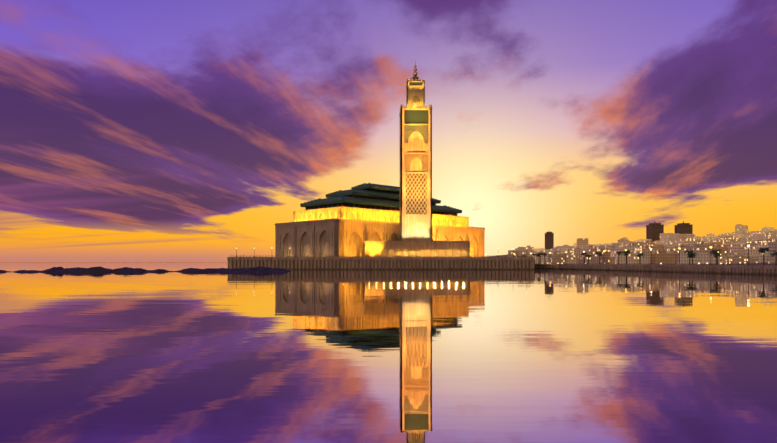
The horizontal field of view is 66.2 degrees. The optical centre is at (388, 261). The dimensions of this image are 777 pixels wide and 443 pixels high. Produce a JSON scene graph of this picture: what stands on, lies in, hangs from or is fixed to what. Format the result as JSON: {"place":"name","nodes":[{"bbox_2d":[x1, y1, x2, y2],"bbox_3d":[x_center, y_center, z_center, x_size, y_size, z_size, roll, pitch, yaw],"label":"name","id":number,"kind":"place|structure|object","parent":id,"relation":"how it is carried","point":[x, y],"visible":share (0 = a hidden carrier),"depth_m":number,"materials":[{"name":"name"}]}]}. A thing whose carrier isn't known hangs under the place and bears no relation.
{"place":"outdoors","nodes":[
{"label":"outdoors","id":0,"kind":"place"},
{"bbox_2d":[0,262,776,442],"bbox_3d":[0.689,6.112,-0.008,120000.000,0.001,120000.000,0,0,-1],"label":"sea water","id":1,"kind":"structure","parent":0,"point":[463,356],"depth_m":38.52,"materials":[{"name":"purple liquid"}]},
{"bbox_2d":[0,266,289,271],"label":"reef rocks","id":2,"kind":"object","parent":1,"relation":"in","point":[127,269],"visible":0.94,"depth_m":368.38,"materials":[{"name":"black stone"}]},
{"bbox_2d":[227,257,534,269],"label":"sea wall","id":3,"kind":"structure","parent":1,"relation":"in","point":[406,263],"depth_m":470.22,"materials":[{"name":"stone"}]},
{"bbox_2d":[275,203,484,256],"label":"mosque","id":4,"kind":"structure","parent":3,"relation":"on","point":[341,229],"depth_m":539.25,"materials":[{"name":"beige stone"}]},
{"bbox_2d":[300,182,461,212],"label":"green roof tiles","id":5,"kind":"object","parent":4,"relation":"on","point":[369,193],"visible":0.71,"depth_m":568.64,"materials":[{"name":"green tile"}]},
{"bbox_2d":[230,255,531,256],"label":"terrace balustrade","id":6,"kind":"object","parent":3,"relation":"on","point":[383,256],"visible":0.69,"depth_m":471.49,"materials":[{"name":"stone"}]},
{"bbox_2d":[399,62,431,240],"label":"minaret","id":7,"kind":"object","parent":3,"relation":"on","point":[415,114],"depth_m":517.37,"materials":[{"name":"beige stone"}]},
{"bbox_2d":[363,241,469,256],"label":"mosque arcade gallery","id":8,"kind":"object","parent":3,"relation":"on","point":[416,248],"visible":0.83,"depth_m":505.90,"materials":[{"name":"beige stone"}]},
{"bbox_2d":[0,0,776,261],"label":"sky","id":9,"kind":"structure","parent":0,"point":[131,130],"materials":[{"name":"purple"}]},
{"bbox_2d":[488,255,774,264],"bbox_3d":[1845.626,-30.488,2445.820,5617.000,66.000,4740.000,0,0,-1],"label":"city terrain","id":10,"kind":"structure","parent":0,"point":[693,264],"depth_m":568.80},
{"bbox_2d":[545,232,553,248],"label":"harbour tower","id":11,"kind":"structure","parent":10,"relation":"on","point":[549,240],"depth_m":2000.28,"materials":[{"name":"concrete"}]},
{"bbox_2d":[636,253,644,263],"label":"palm tree","id":12,"kind":"object","parent":10,"relation":"on","point":[638,255],"visible":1,"depth_m":437.79,"materials":[{"name":"green plant"}]},
{"bbox_2d":[508,224,776,263],"bbox_3d":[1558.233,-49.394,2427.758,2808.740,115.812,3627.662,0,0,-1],"label":"city buildings","id":13,"kind":"structure","parent":10,"relation":"on","point":[733,246],"depth_m":695.54,"materials":[{"name":"beige concrete"}]},
{"bbox_2d":[646,221,663,241],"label":"twin tower","id":14,"kind":"structure","parent":10,"relation":"on","point":[654,230],"depth_m":1798.95,"materials":[{"name":"concrete"}]},
{"bbox_2d":[534,264,776,274],"bbox_3d":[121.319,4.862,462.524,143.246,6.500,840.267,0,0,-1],"label":"sea wall","id":15,"kind":"structure","parent":10,"relation":"on","point":[750,269],"depth_m":354.52,"materials":[{"name":"stone"}]},
{"bbox_2d":[675,221,692,233],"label":"twin tower","id":16,"kind":"structure","parent":10,"relation":"on","point":[683,228],"depth_m":1800.76,"materials":[{"name":"concrete"}]},
{"bbox_2d":[686,252,695,264],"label":"palm tree","id":17,"kind":"object","parent":10,"relation":"on","point":[691,255],"visible":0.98,"depth_m":380.55,"materials":[{"name":"green plant"}]},
{"bbox_2d":[709,249,721,264],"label":"palm tree","id":18,"kind":"object","parent":10,"relation":"on","point":[713,252],"visible":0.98,"depth_m":365.73,"materials":[{"name":"green plant"}]},
{"bbox_2d":[758,248,769,264],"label":"palm tree","id":19,"kind":"object","parent":10,"relation":"on","point":[762,250],"visible":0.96,"depth_m":330.21,"materials":[{"name":"green plant"}]},
{"bbox_2d":[771,251,776,264],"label":"palm tree","id":20,"kind":"object","parent":10,"relation":"on","point":[774,254],"visible":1,"depth_m":348.16,"materials":[{"name":"green plant"}]}
]}

